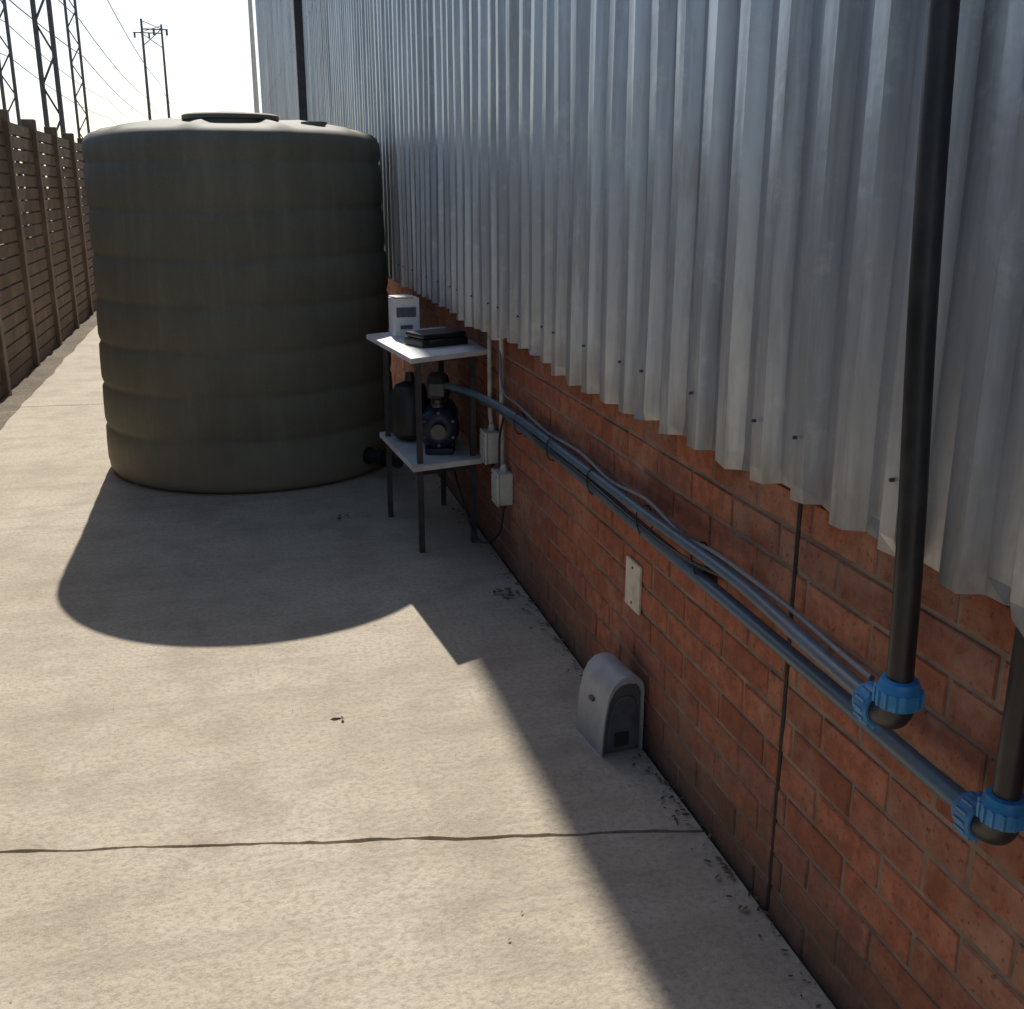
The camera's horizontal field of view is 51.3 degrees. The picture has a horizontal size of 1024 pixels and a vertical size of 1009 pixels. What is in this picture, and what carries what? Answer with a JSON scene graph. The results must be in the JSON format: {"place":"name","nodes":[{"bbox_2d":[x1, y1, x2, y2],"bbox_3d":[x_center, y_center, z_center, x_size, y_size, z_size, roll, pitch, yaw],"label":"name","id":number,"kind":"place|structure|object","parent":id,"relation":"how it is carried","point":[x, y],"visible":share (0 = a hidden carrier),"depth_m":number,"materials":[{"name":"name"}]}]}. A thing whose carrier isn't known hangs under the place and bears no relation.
{"place":"outdoors","nodes":[
{"label":"outdoors","id":0,"kind":"place"},
{"bbox_2d":[0,196,84,261],"bbox_3d":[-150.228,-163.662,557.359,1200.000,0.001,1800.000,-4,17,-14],"label":"ground","id":1,"kind":"structure","parent":0,"point":[29,224],"depth_m":51.12,"materials":[{"name":"soil"}]},
{"bbox_2d":[0,0,25,188],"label":"catenary mast","id":2,"kind":"object","parent":1,"relation":"on","point":[10,57],"visible":0.43,"depth_m":31.07,"materials":[{"name":"metal"}]},
{"bbox_2d":[30,0,65,187],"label":"catenary mast","id":3,"kind":"object","parent":1,"relation":"on","point":[54,62],"visible":0.45,"depth_m":21.69,"materials":[{"name":"metal"}]},
{"bbox_2d":[0,0,180,124],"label":"overhead wire","id":4,"kind":"object","parent":3,"relation":"attached to","point":[85,59],"visible":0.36,"depth_m":50.81,"materials":[{"name":"paint"}]},
{"bbox_2d":[63,0,89,137],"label":"catenary mast","id":5,"kind":"object","parent":1,"relation":"on","point":[72,67],"visible":0.58,"depth_m":39.33,"materials":[{"name":"metal"}]},
{"bbox_2d":[133,24,169,117],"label":"catenary mast","id":6,"kind":"object","parent":1,"relation":"on","point":[165,77],"visible":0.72,"depth_m":78.20,"materials":[{"name":"metal"}]},
{"bbox_2d":[140,19,167,119],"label":"catenary mast","id":7,"kind":"object","parent":1,"relation":"on","point":[146,76],"visible":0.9,"depth_m":68.98,"materials":[{"name":"metal"}]},
{"bbox_2d":[248,0,259,112],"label":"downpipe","id":8,"kind":"object","parent":1,"relation":"on","point":[254,68],"visible":0.49,"depth_m":32.57,"materials":[{"name":"grey metal"}]},
{"bbox_2d":[388,286,1023,1008],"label":"mortar wall","id":9,"kind":"structure","parent":1,"relation":"on","point":[974,848],"depth_m":2.22,"materials":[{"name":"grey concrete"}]},
{"bbox_2d":[480,423,498,467],"bbox_3d":[-0.098,-0.261,4.745,0.074,0.200,0.112,-4,17,-14],"label":"junction box","id":10,"kind":"object","parent":9,"relation":"attached to","point":[489,435],"visible":0.96,"depth_m":4.70,"materials":[{"name":"grey plastic"}]},
{"bbox_2d":[487,332,504,465],"bbox_3d":[-0.068,-0.497,4.604,0.020,0.667,0.270,-4,17,-14],"label":"conduit","id":11,"kind":"object","parent":9,"relation":"attached to","point":[489,372],"visible":0.71,"depth_m":4.59,"materials":[{"name":"grey plastic"}]},
{"bbox_2d":[491,464,512,509],"bbox_3d":[-0.043,-0.075,4.577,0.074,0.200,0.112,-4,17,-14],"label":"junction box","id":12,"kind":"object","parent":9,"relation":"attached to","point":[502,486],"visible":1,"depth_m":4.54,"materials":[{"name":"grey plastic"}]},
{"bbox_2d":[625,555,642,614],"bbox_3d":[0.361,0.240,3.175,0.012,0.150,0.115,-4,17,-14],"label":"wall plate","id":13,"kind":"object","parent":9,"relation":"attached to","point":[633,585],"depth_m":3.16,"materials":[{"name":"metal"}]},
{"bbox_2d":[453,340,874,680],"bbox_3d":[0.184,0.079,3.437,0.166,0.912,3.526,-4,17,-14],"label":"electric cable","id":14,"kind":"object","parent":9,"relation":"attached to","point":[829,642],"visible":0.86,"depth_m":2.89,"materials":[{"name":"grey plastic"}]},
{"bbox_2d":[386,279,1023,1008],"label":"brick courses","id":15,"kind":"object","parent":9,"relation":"attached to","point":[972,715],"visible":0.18,"depth_m":2.34,"materials":[{"name":"red brick"}]},
{"bbox_2d":[450,390,1023,845],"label":"water pipe","id":16,"kind":"object","parent":9,"relation":"attached to","point":[992,814],"visible":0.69,"depth_m":1.68,"materials":[{"name":"black plastic"}]},
{"bbox_2d":[766,502,802,914],"bbox_3d":[0.595,0.455,2.332,0.004,1.040,0.013,-4,17,-14],"label":"movement joint","id":17,"kind":"object","parent":9,"relation":"attached to","point":[791,615],"visible":0.57,"depth_m":2.33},
{"bbox_2d":[0,0,261,188],"label":"sky","id":18,"kind":"structure","parent":0,"point":[207,48],"materials":[{"name":"white"}]},
{"bbox_2d":[0,309,838,1008],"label":"pavement","id":19,"kind":"structure","parent":0,"point":[196,811],"depth_m":3.01,"materials":[{"name":"concrete"}]},
{"bbox_2d":[0,109,97,398],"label":"concrete fence","id":20,"kind":"object","parent":19,"relation":"on","point":[48,297],"visible":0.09,"depth_m":10.95,"materials":[{"name":"brown concrete"}]},
{"bbox_2d":[82,111,403,492],"bbox_3d":[-1.511,-1.170,6.067,1.709,1.991,2.232,-4,17,-14],"label":"water tank","id":21,"kind":"object","parent":19,"relation":"on","point":[240,274],"visible":0.94,"depth_m":5.64,"materials":[{"name":"plastic"}]},
{"bbox_2d":[10,474,829,1007],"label":"leaf litter","id":22,"kind":"object","parent":19,"relation":"on","point":[636,746],"visible":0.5,"depth_m":2.94,"materials":[{"name":"brown plant"}]},
{"bbox_2d":[366,326,486,552],"bbox_3d":[-0.411,-0.317,5.074,0.455,0.919,1.039,-4,17,-14],"label":"pump stand","id":23,"kind":"object","parent":19,"relation":"on","point":[415,458],"visible":0.73,"depth_m":4.85,"materials":[{"name":"paint"}]},
{"bbox_2d":[388,294,419,336],"bbox_3d":[-0.514,-0.901,5.095,0.129,0.189,0.128,-6,18,-20],"label":"control box","id":24,"kind":"object","parent":23,"relation":"on","point":[403,314],"visible":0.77,"depth_m":5.06,"materials":[{"name":"white plastic"}]},
{"bbox_2d":[389,372,459,454],"bbox_3d":[-0.388,-0.460,5.030,0.328,0.380,0.536,-4,17,-14],"label":"water pump","id":25,"kind":"object","parent":23,"relation":"on","point":[440,425],"visible":0.96,"depth_m":4.91,"materials":[{"name":"metal"}]},
{"bbox_2d":[404,328,467,347],"bbox_3d":[-0.336,-0.753,4.820,0.240,0.058,0.201,-11,20,-33],"label":"tool case","id":26,"kind":"object","parent":23,"relation":"on","point":[428,338],"visible":1,"depth_m":4.78,"materials":[{"name":"black plastic"}]},
{"bbox_2d":[575,652,644,757],"bbox_3d":[0.291,0.593,3.196,0.138,0.245,0.188,-6,18,-20],"label":"rodent bait station","id":27,"kind":"object","parent":19,"relation":"on","point":[610,711],"visible":1,"depth_m":3.14,"materials":[{"name":"grey plastic"}]},
{"bbox_3d":[8.001,-10.241,10.432,20.040,1.900,31.200,-4,17,-14],"label":"roof","id":28,"kind":"object","parent":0,"visible":0},
{"bbox_2d":[255,0,1023,636],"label":"side sheeting","id":29,"kind":"object","parent":28,"relation":"hanging from","point":[709,204],"visible":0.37,"depth_m":2.15,"materials":[{"name":"silver metal"}]},
{"bbox_2d":[293,0,307,120],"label":"downpipe","id":30,"kind":"object","parent":29,"relation":"attached to","point":[299,52],"depth_m":11.94,"materials":[{"name":"paint"}]},
{"bbox_2d":[269,0,894,481],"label":"sheet screws","id":31,"kind":"object","parent":29,"relation":"attached to","point":[619,362],"visible":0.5,"depth_m":2.61,"materials":[{"name":"metal"}]},
{"bbox_2d":[444,0,959,729],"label":"water pipe","id":32,"kind":"object","parent":29,"relation":"attached to","point":[892,696],"visible":0.94,"depth_m":1.53,"materials":[{"name":"black plastic"}]}
]}

